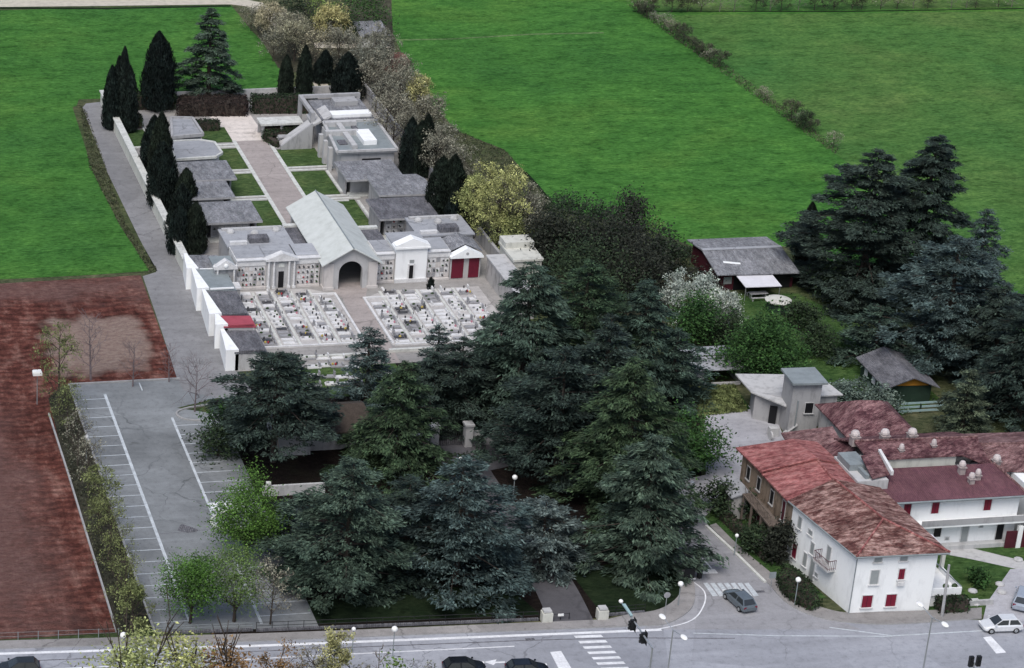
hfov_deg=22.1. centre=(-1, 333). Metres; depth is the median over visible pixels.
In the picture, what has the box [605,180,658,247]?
tree
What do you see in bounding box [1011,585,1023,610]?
van
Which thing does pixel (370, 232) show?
tomb row
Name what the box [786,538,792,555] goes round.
window
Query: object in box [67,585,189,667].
tree
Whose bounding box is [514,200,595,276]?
tree
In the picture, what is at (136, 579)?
kerb
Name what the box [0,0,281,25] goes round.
farm track
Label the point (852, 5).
hedgerow shrub
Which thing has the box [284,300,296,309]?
grave
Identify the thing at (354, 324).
grave field kerb
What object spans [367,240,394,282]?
niche wall
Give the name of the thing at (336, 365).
grave
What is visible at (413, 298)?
grave
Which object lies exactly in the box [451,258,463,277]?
door
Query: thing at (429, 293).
grave
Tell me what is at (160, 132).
cypress tree
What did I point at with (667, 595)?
road sign
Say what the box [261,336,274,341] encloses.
grave
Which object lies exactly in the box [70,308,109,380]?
bare tree
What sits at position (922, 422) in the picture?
ground
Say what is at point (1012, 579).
driveway
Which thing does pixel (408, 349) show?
wall
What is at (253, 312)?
grave
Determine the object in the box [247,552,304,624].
bare tree
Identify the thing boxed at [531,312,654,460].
cedar tree
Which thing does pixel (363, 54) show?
bare tree
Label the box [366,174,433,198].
tomb pavilion
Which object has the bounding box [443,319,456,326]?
grave
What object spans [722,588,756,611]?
car
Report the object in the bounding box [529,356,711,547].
cedar tree
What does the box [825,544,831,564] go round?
window
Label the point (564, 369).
cedar tree
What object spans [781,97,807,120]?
hedgerow shrub
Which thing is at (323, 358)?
grave
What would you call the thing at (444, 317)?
grave
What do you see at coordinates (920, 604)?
street lamp
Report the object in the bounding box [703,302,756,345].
shrub
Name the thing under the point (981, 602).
fence
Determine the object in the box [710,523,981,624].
pavement
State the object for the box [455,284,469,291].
grave
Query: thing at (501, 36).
field track
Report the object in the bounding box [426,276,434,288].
conifer
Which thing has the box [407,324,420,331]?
grave
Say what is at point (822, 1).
hedgerow shrub
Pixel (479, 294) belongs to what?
grave ground
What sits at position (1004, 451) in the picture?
house
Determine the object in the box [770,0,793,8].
hedgerow shrub
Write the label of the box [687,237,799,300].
barn
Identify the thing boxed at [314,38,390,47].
yard
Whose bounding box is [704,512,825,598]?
house lawn
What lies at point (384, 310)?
grave
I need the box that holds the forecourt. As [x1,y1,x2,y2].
[431,437,526,469]
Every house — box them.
[718,439,855,555]
[786,478,950,612]
[815,400,911,437]
[834,428,990,467]
[883,460,1023,549]
[967,432,1023,475]
[1011,472,1023,530]
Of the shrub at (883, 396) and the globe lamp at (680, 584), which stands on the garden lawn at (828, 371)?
the shrub at (883, 396)
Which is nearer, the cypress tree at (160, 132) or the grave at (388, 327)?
the grave at (388, 327)
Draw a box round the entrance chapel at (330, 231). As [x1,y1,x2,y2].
[286,190,382,290]
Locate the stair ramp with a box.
[279,120,312,149]
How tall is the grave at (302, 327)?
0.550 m
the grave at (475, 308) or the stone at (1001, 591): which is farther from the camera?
the grave at (475, 308)
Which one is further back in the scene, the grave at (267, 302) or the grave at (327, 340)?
the grave at (267, 302)
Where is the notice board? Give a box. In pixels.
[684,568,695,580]
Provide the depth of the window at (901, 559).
252.14 m
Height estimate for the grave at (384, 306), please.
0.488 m
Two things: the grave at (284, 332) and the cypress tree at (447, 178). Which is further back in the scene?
the cypress tree at (447, 178)
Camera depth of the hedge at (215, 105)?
392.28 m
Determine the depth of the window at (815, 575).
259.07 m
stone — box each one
[540,607,552,622]
[595,605,608,619]
[968,588,977,593]
[995,581,1004,586]
[997,589,1005,594]
[1014,556,1022,561]
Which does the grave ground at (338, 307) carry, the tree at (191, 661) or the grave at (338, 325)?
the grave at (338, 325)
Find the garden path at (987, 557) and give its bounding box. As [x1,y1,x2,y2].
[950,549,1023,568]
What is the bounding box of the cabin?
[856,346,939,401]
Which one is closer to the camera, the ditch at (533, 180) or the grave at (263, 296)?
the grave at (263, 296)
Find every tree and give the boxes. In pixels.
[29,317,84,411]
[48,375,89,435]
[59,406,98,465]
[65,433,106,498]
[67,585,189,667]
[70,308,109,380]
[80,460,123,529]
[83,486,129,560]
[92,508,144,590]
[100,65,120,129]
[103,539,147,621]
[110,576,157,635]
[115,55,131,129]
[116,46,139,132]
[117,334,146,386]
[137,114,156,171]
[139,30,179,112]
[144,547,233,627]
[145,141,178,210]
[147,111,175,171]
[148,620,218,667]
[159,341,179,381]
[163,183,193,238]
[165,206,193,254]
[171,167,198,202]
[174,7,250,102]
[174,352,219,411]
[185,201,208,254]
[187,614,266,667]
[193,456,297,557]
[194,538,275,622]
[202,349,344,462]
[238,5,262,30]
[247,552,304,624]
[250,454,429,614]
[252,0,319,28]
[253,0,286,32]
[255,637,306,667]
[256,30,289,61]
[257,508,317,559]
[264,11,320,61]
[265,7,309,51]
[276,54,294,94]
[293,641,342,667]
[294,44,312,93]
[296,27,341,64]
[300,0,350,25]
[311,0,354,40]
[312,21,362,60]
[312,49,333,84]
[314,626,356,667]
[318,360,474,498]
[327,0,399,33]
[328,326,397,412]
[329,51,366,98]
[332,39,394,83]
[337,652,373,667]
[339,31,394,70]
[356,55,405,112]
[357,454,548,623]
[358,473,471,598]
[360,21,402,60]
[364,48,421,88]
[364,88,423,141]
[368,68,410,128]
[373,644,388,667]
[379,61,426,109]
[380,349,462,440]
[385,107,420,143]
[397,116,419,173]
[402,72,435,110]
[408,113,437,177]
[409,660,436,667]
[410,91,449,129]
[415,322,463,398]
[418,126,465,171]
[422,336,508,448]
[424,153,467,214]
[435,120,465,159]
[441,144,480,174]
[442,188,477,228]
[444,261,597,462]
[451,173,494,235]
[456,311,526,407]
[464,158,535,244]
[470,345,624,498]
[487,209,539,248]
[488,175,521,211]
[496,185,641,265]
[502,181,546,222]
[503,495,603,588]
[507,258,641,411]
[508,191,549,240]
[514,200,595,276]
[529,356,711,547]
[530,223,674,317]
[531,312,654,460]
[534,197,692,293]
[544,432,728,604]
[602,235,681,308]
[602,278,689,413]
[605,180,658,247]
[639,327,720,417]
[659,266,724,327]
[700,286,746,326]
[773,148,940,325]
[792,202,820,264]
[825,303,937,376]
[853,234,1023,379]
[861,134,978,303]
[932,284,1023,411]
[932,287,1023,431]
[932,368,998,433]
[933,208,1015,309]
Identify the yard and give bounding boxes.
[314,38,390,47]
[678,405,783,516]
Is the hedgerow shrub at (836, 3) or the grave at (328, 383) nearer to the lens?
the grave at (328, 383)
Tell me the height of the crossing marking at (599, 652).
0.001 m
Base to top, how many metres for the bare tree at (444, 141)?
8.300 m
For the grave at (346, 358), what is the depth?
309.80 m
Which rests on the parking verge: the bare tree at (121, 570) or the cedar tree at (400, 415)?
the bare tree at (121, 570)
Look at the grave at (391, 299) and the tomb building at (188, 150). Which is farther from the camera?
the tomb building at (188, 150)
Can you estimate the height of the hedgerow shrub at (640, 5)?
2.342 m
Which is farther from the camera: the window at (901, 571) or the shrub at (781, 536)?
the shrub at (781, 536)
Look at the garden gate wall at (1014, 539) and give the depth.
266.26 m
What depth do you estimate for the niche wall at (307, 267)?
330.63 m
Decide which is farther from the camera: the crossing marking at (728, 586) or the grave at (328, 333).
the grave at (328, 333)
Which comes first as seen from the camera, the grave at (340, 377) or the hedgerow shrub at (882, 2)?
the grave at (340, 377)
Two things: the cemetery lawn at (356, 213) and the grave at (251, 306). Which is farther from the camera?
the cemetery lawn at (356, 213)
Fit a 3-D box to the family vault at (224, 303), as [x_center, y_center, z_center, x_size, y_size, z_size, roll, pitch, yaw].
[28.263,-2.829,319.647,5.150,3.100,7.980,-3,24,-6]
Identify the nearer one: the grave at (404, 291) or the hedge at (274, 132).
the grave at (404, 291)
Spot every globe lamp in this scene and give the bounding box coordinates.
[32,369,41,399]
[120,632,125,663]
[352,627,355,651]
[392,626,397,656]
[512,475,517,493]
[678,581,683,604]
[734,534,738,555]
[794,577,800,604]
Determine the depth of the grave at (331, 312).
322.76 m
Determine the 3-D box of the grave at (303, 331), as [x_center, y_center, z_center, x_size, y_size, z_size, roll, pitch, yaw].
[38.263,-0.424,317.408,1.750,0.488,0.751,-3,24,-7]
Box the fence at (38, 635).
[8,628,118,638]
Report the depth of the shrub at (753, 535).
265.09 m
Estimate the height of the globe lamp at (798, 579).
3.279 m
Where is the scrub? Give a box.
[48,390,136,631]
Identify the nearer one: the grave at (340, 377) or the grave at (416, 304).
the grave at (340, 377)
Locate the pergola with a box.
[256,116,303,137]
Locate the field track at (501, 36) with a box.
[395,32,602,40]
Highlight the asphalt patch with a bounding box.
[177,524,197,532]
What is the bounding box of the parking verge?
[48,388,151,632]
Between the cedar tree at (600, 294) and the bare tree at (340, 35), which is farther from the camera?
the bare tree at (340, 35)
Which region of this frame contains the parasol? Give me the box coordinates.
[765,294,791,313]
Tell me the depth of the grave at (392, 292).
328.50 m
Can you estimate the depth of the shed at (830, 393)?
291.99 m
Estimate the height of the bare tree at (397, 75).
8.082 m
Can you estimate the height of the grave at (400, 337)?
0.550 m
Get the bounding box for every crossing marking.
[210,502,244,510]
[574,635,627,667]
[704,583,758,595]
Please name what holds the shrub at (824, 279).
on the ground at (922, 422)
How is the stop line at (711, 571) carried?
on the side road at (774, 610)
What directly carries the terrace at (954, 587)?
on the lawn at (959, 566)
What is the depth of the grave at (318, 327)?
318.43 m
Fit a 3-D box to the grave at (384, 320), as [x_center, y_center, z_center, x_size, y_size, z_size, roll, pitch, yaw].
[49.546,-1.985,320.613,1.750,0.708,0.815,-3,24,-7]
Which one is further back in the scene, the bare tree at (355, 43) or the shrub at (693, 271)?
the bare tree at (355, 43)
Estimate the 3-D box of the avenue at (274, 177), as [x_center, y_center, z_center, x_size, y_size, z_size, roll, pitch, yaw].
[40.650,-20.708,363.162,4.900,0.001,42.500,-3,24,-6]
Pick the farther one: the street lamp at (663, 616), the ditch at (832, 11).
the ditch at (832, 11)
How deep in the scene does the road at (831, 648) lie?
248.01 m
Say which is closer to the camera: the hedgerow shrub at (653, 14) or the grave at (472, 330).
the grave at (472, 330)
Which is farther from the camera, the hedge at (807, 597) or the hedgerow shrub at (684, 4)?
the hedgerow shrub at (684, 4)
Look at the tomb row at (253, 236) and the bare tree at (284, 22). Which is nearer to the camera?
the tomb row at (253, 236)
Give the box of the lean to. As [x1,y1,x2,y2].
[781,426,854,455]
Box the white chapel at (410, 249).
[385,231,430,282]
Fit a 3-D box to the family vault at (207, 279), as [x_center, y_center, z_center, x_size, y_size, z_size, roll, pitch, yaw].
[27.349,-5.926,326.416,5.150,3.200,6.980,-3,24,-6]
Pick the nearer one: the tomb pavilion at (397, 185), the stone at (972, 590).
the stone at (972, 590)
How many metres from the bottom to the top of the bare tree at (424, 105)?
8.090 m
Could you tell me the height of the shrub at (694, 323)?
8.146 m
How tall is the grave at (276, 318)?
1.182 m
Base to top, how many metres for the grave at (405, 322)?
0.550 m
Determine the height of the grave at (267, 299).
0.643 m
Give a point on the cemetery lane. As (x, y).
(180, 319)
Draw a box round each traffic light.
[619,599,652,667]
[967,655,981,667]
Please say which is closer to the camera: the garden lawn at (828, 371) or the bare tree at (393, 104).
the garden lawn at (828, 371)
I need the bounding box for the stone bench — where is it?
[276,134,286,139]
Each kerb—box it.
[48,414,116,631]
[68,377,179,632]
[134,128,368,223]
[175,404,206,420]
[210,511,242,528]
[265,287,474,348]
[705,525,766,582]
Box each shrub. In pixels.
[181,417,252,468]
[195,385,251,448]
[328,15,372,42]
[351,438,405,487]
[378,648,413,667]
[622,214,671,246]
[631,0,651,12]
[635,1,648,12]
[638,1,655,17]
[642,397,747,479]
[643,222,679,265]
[646,0,659,9]
[649,11,661,21]
[653,281,735,348]
[654,234,698,276]
[655,12,675,27]
[662,0,684,11]
[664,18,678,32]
[670,21,687,36]
[675,25,693,42]
[677,0,699,11]
[682,257,726,295]
[685,472,748,520]
[686,36,696,47]
[690,0,714,10]
[690,39,705,53]
[694,42,715,56]
[698,295,822,381]
[700,48,718,60]
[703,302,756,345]
[707,48,735,65]
[715,0,731,11]
[730,487,758,529]
[732,518,776,559]
[746,0,769,10]
[753,86,767,96]
[753,512,797,566]
[761,89,773,100]
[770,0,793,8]
[771,293,833,332]
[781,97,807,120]
[792,317,844,358]
[793,108,815,127]
[799,257,878,308]
[805,118,820,130]
[807,0,830,9]
[824,130,844,147]
[828,0,847,9]
[829,375,880,401]
[842,381,911,416]
[846,0,859,8]
[855,0,874,8]
[872,0,890,8]
[892,0,905,8]
[921,0,936,8]
[964,563,995,590]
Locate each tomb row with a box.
[218,225,293,255]
[282,223,306,243]
[358,225,384,239]
[405,214,474,238]
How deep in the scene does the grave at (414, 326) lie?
318.74 m
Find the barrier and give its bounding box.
[553,613,569,619]
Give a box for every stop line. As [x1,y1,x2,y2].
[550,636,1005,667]
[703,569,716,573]
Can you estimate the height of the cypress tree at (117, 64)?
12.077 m
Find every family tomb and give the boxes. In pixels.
[208,255,237,281]
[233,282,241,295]
[259,244,298,288]
[442,232,483,278]
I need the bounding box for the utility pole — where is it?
[940,564,949,616]
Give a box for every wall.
[99,90,187,271]
[175,85,332,97]
[229,245,266,289]
[262,481,324,495]
[289,243,320,286]
[300,352,366,359]
[363,82,499,254]
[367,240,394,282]
[380,428,593,447]
[388,346,464,352]
[424,237,450,280]
[485,254,533,318]
[1004,525,1023,547]
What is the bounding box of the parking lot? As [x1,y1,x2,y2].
[71,379,317,630]
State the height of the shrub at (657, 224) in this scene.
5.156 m
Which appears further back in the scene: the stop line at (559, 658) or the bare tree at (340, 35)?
the bare tree at (340, 35)
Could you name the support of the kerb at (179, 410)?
on the parking lot
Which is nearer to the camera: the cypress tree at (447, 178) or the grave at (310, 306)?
the grave at (310, 306)
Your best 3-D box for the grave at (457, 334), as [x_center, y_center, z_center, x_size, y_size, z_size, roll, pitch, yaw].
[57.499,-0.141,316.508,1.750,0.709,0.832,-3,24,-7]
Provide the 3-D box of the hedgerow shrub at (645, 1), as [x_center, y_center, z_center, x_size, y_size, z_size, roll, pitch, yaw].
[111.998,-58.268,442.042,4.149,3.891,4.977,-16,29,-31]
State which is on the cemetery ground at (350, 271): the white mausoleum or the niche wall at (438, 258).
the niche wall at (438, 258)
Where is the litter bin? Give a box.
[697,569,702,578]
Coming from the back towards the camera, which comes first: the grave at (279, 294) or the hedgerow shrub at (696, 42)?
the hedgerow shrub at (696, 42)
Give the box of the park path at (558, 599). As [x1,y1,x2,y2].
[448,451,592,620]
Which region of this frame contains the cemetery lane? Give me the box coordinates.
[83,102,250,398]
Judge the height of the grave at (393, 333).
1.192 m
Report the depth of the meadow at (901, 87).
407.66 m
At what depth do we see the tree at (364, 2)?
428.68 m
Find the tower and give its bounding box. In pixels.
[778,367,828,430]
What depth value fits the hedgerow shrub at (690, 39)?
423.29 m
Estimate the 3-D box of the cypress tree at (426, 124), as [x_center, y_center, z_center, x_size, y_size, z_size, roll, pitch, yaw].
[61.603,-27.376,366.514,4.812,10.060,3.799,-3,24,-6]
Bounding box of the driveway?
[983,569,1023,620]
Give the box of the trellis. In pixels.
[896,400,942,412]
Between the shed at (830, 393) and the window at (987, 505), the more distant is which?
the shed at (830, 393)
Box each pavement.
[0,555,694,648]
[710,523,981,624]
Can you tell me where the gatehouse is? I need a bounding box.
[267,401,377,455]
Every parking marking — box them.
[83,394,188,622]
[171,417,304,623]
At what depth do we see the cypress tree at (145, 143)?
367.01 m
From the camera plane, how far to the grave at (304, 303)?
325.20 m
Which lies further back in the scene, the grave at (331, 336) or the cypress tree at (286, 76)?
the cypress tree at (286, 76)
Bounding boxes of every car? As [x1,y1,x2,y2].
[0,656,40,667]
[442,656,485,667]
[504,658,547,667]
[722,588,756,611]
[978,614,1023,633]
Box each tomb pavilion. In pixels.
[176,160,236,199]
[191,180,234,201]
[199,200,262,242]
[334,159,401,196]
[365,196,437,239]
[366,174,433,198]
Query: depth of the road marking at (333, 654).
247.49 m
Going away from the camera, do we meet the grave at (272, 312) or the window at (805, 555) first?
the window at (805, 555)
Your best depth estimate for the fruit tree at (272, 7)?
427.43 m
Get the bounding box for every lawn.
[127,129,144,145]
[202,127,231,142]
[219,148,248,168]
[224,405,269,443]
[231,173,263,195]
[251,200,281,225]
[276,148,325,166]
[289,363,406,397]
[291,170,339,194]
[308,583,539,623]
[339,199,368,225]
[571,551,680,612]
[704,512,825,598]
[734,294,938,414]
[929,547,1023,614]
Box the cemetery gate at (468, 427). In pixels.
[429,420,474,447]
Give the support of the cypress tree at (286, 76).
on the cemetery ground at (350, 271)
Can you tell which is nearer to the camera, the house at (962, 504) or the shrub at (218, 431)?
the house at (962, 504)
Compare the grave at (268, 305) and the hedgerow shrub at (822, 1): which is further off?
the hedgerow shrub at (822, 1)
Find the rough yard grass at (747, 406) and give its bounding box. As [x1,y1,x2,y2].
[678,388,749,418]
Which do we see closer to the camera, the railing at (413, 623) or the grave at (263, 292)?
the railing at (413, 623)
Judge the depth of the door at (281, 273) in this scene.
330.14 m
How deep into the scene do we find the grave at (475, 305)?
324.78 m
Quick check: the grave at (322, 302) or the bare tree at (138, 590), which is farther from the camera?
the grave at (322, 302)
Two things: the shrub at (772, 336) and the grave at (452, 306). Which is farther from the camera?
the grave at (452, 306)
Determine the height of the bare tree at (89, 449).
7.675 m
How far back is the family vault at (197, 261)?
331.01 m
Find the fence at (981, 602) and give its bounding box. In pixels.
[969,598,993,605]
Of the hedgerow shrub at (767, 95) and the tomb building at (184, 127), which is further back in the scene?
the hedgerow shrub at (767, 95)
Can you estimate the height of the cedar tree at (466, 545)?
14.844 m
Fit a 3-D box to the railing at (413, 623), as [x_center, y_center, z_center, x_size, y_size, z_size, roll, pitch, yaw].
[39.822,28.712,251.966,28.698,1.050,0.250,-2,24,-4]
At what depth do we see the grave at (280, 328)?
317.96 m
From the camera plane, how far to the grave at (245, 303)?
325.22 m
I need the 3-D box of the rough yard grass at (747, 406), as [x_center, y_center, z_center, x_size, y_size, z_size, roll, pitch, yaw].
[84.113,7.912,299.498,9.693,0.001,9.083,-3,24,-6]
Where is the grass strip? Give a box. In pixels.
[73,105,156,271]
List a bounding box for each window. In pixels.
[337,433,347,442]
[723,277,731,283]
[744,465,750,481]
[755,476,761,492]
[768,488,774,506]
[779,498,786,522]
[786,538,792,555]
[789,543,797,560]
[795,515,802,531]
[800,551,807,568]
[803,402,814,414]
[806,527,812,537]
[808,540,814,556]
[808,557,815,581]
[812,571,817,579]
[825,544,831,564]
[859,594,873,608]
[868,569,880,585]
[873,558,882,563]
[883,593,897,607]
[896,568,905,580]
[898,556,908,562]
[903,504,912,514]
[930,502,940,513]
[932,528,942,536]
[959,526,969,541]
[982,499,992,510]
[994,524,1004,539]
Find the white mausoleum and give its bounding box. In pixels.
[498,234,543,285]
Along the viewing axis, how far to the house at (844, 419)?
282.00 m
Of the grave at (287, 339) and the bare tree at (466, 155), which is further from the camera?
the bare tree at (466, 155)
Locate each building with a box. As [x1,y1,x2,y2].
[170,116,203,139]
[172,139,222,175]
[297,92,373,144]
[317,118,397,172]
[352,20,389,47]
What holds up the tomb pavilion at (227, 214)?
on the cemetery ground at (350, 271)
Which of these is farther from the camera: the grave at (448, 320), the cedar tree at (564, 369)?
the grave at (448, 320)
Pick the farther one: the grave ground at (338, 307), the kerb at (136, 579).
the grave ground at (338, 307)
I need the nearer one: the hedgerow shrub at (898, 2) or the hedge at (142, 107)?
the hedge at (142, 107)
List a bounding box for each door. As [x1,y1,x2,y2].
[278,271,283,287]
[409,265,413,278]
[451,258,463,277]
[468,258,479,277]
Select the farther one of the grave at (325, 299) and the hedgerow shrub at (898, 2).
the hedgerow shrub at (898, 2)
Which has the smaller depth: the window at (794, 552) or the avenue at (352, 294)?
the window at (794, 552)
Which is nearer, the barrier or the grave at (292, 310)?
the barrier
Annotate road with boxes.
[0,620,1023,667]
[644,504,858,628]
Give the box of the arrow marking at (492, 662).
[486,660,504,664]
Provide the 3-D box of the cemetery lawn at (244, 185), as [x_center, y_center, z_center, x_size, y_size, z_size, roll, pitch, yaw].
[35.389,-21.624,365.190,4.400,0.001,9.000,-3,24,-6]
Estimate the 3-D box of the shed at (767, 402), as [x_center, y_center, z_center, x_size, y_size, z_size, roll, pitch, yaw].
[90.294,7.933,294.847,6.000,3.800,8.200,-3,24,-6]
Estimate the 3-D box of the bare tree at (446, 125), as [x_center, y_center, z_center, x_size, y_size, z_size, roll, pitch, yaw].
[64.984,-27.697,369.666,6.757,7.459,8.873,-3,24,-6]
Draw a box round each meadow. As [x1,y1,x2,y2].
[0,5,279,278]
[392,0,1023,329]
[632,0,1023,292]
[638,0,1023,10]
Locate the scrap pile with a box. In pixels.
[767,424,797,439]
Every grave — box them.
[240,292,250,295]
[241,295,252,301]
[243,297,254,305]
[245,303,255,307]
[246,306,257,311]
[248,308,260,314]
[250,311,261,318]
[253,316,264,321]
[254,317,265,324]
[255,289,267,294]
[255,323,268,328]
[256,325,268,332]
[257,290,270,297]
[258,294,271,300]
[258,325,272,335]
[259,333,272,338]
[261,298,273,303]
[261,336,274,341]
[262,302,274,307]
[263,340,277,345]
[264,301,276,310]
[265,307,278,314]
[267,310,280,317]
[270,311,282,320]
[271,317,284,324]
[273,320,286,327]
[274,288,287,293]
[275,324,288,330]
[276,291,288,296]
[277,292,290,299]
[277,327,290,334]
[278,332,292,337]
[280,298,293,303]
[281,301,294,306]
[281,336,294,341]
[282,339,297,344]
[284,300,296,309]
[285,308,297,313]
[286,307,300,316]
[289,315,303,320]
[292,319,306,326]
[294,325,308,330]
[295,289,308,296]
[296,293,309,299]
[296,328,310,333]
[298,297,311,302]
[298,331,310,336]
[300,297,313,305]
[300,333,314,340]
[302,302,315,308]
[304,305,318,312]
[304,351,316,359]
[306,309,318,315]
[307,361,321,368]
[308,311,321,318]
[309,315,323,322]
[312,319,325,325]
[314,322,326,328]
[315,325,329,332]
[316,352,329,359]
[317,295,331,301]
[317,359,330,366]
[318,331,331,335]
[319,295,331,304]
[319,333,333,339]
[321,302,334,308]
[322,333,336,342]
[323,303,336,311]
[323,368,335,377]
[324,378,338,385]
[325,309,338,314]
[327,311,340,318]
[329,314,342,321]
[330,361,344,367]
[331,315,344,324]
[331,353,344,359]
[333,318,346,328]
[335,324,348,331]
[335,373,347,378]
[337,327,351,334]
[339,331,352,338]
[341,334,355,341]
[344,352,358,360]
[371,300,384,305]
[373,303,386,308]
[375,306,388,311]
[377,307,391,315]
[379,309,392,318]
[382,289,396,294]
[382,315,395,322]
[384,317,398,325]
[386,324,400,329]
[387,294,401,301]
[389,300,402,304]
[389,328,403,332]
[391,327,404,335]
[392,298,404,307]
[393,333,407,339]
[394,305,407,311]
[395,339,409,342]
[396,309,410,314]
[400,311,414,321]
[401,289,414,293]
[403,319,415,324]
[404,292,416,297]
[405,320,419,328]
[406,295,419,299]
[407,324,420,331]
[408,299,420,303]
[409,325,424,334]
[410,297,423,306]
[412,302,425,310]
[414,334,427,341]
[415,306,428,313]
[417,310,430,316]
[419,313,432,320]
[420,286,433,292]
[422,290,434,295]
[422,314,435,323]
[423,291,436,299]
[424,319,437,327]
[426,295,440,302]
[429,301,443,306]
[433,308,446,312]
[435,310,448,315]
[438,285,451,291]
[438,312,451,319]
[440,290,453,294]
[440,315,454,322]
[442,293,455,298]
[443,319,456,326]
[445,296,459,301]
[445,320,458,329]
[447,298,459,305]
[448,324,461,332]
[449,301,462,308]
[450,329,463,336]
[452,304,466,311]
[452,334,466,339]
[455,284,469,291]
[456,311,469,318]
[458,289,472,294]
[459,314,472,321]
[461,315,474,325]
[462,295,476,300]
[464,322,477,328]
[465,297,479,304]
[467,325,480,332]
[468,302,481,307]
[470,303,483,310]
[472,304,486,313]
[475,311,488,317]
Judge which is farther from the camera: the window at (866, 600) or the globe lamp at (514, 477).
the globe lamp at (514, 477)
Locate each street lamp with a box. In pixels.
[659,614,687,667]
[916,601,948,667]
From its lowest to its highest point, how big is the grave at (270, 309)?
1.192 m
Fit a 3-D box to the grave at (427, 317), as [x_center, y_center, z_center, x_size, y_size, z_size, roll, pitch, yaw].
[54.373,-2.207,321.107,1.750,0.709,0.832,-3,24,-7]
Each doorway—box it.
[362,158,380,159]
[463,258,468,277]
[733,274,790,289]
[768,405,777,423]
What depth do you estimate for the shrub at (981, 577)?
258.94 m
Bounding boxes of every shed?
[681,345,746,384]
[735,374,786,423]
[817,384,842,425]
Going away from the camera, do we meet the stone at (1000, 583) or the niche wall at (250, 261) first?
the stone at (1000, 583)
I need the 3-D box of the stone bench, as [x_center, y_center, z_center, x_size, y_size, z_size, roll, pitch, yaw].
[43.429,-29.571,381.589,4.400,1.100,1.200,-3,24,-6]
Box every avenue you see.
[210,113,261,140]
[236,140,302,222]
[333,282,399,363]
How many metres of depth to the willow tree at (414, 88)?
390.13 m
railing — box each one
[156,622,253,634]
[256,611,539,631]
[609,604,645,615]
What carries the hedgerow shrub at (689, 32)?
on the meadow at (698, 146)
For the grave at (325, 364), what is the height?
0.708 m
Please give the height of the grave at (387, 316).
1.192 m
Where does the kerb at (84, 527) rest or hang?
on the ploughed field
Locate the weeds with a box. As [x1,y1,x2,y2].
[683,383,747,415]
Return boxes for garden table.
[746,291,767,300]
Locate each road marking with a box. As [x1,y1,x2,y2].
[0,629,661,654]
[2,637,734,661]
[74,646,514,667]
[647,582,705,631]
[695,633,891,636]
[829,627,1023,635]
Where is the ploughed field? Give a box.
[0,275,175,638]
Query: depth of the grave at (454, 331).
317.29 m
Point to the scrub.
(96, 543)
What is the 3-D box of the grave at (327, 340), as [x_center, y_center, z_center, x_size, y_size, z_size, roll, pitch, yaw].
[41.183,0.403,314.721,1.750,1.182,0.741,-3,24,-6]
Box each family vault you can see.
[183,253,216,289]
[191,267,235,310]
[201,289,249,335]
[214,314,255,348]
[220,329,266,370]
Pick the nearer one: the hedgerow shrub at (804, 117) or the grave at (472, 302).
the grave at (472, 302)
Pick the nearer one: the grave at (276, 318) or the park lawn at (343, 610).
the park lawn at (343, 610)
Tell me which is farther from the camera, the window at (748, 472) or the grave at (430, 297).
the grave at (430, 297)
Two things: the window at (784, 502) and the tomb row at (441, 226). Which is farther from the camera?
the tomb row at (441, 226)
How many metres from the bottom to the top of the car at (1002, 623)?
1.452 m
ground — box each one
[0,0,1023,640]
[135,97,536,370]
[210,361,701,634]
[240,288,360,345]
[252,0,690,332]
[367,286,497,345]
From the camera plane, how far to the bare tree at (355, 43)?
407.63 m
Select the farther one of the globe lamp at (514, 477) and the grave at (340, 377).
the grave at (340, 377)
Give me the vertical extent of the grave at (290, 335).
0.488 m
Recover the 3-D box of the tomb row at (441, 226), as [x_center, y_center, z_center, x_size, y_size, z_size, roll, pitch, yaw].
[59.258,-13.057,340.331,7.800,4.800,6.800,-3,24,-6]
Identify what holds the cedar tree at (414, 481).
on the park ground at (301, 469)
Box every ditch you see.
[0,5,230,8]
[525,172,547,196]
[649,8,1023,11]
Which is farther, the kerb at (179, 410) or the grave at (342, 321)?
the grave at (342, 321)
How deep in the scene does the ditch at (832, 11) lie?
443.34 m
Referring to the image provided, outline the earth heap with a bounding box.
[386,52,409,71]
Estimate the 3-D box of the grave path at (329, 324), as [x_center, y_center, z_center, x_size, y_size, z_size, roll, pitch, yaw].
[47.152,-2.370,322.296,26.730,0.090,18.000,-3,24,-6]
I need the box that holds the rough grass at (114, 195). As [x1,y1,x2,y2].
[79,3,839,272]
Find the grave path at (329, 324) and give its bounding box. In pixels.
[251,287,482,345]
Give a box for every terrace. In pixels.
[834,449,893,488]
[929,534,961,605]
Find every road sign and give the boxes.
[664,592,670,614]
[769,572,776,591]
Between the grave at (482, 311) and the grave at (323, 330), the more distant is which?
the grave at (482, 311)
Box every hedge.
[137,91,176,110]
[137,113,143,128]
[175,93,249,116]
[195,117,220,130]
[249,92,317,114]
[261,128,294,141]
[264,125,298,129]
[265,135,279,147]
[654,245,692,257]
[717,510,776,562]
[775,562,822,610]
[933,594,971,613]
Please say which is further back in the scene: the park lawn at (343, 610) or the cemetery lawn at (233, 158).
the cemetery lawn at (233, 158)
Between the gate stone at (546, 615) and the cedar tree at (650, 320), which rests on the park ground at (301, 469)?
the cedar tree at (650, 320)
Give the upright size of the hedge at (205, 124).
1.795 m

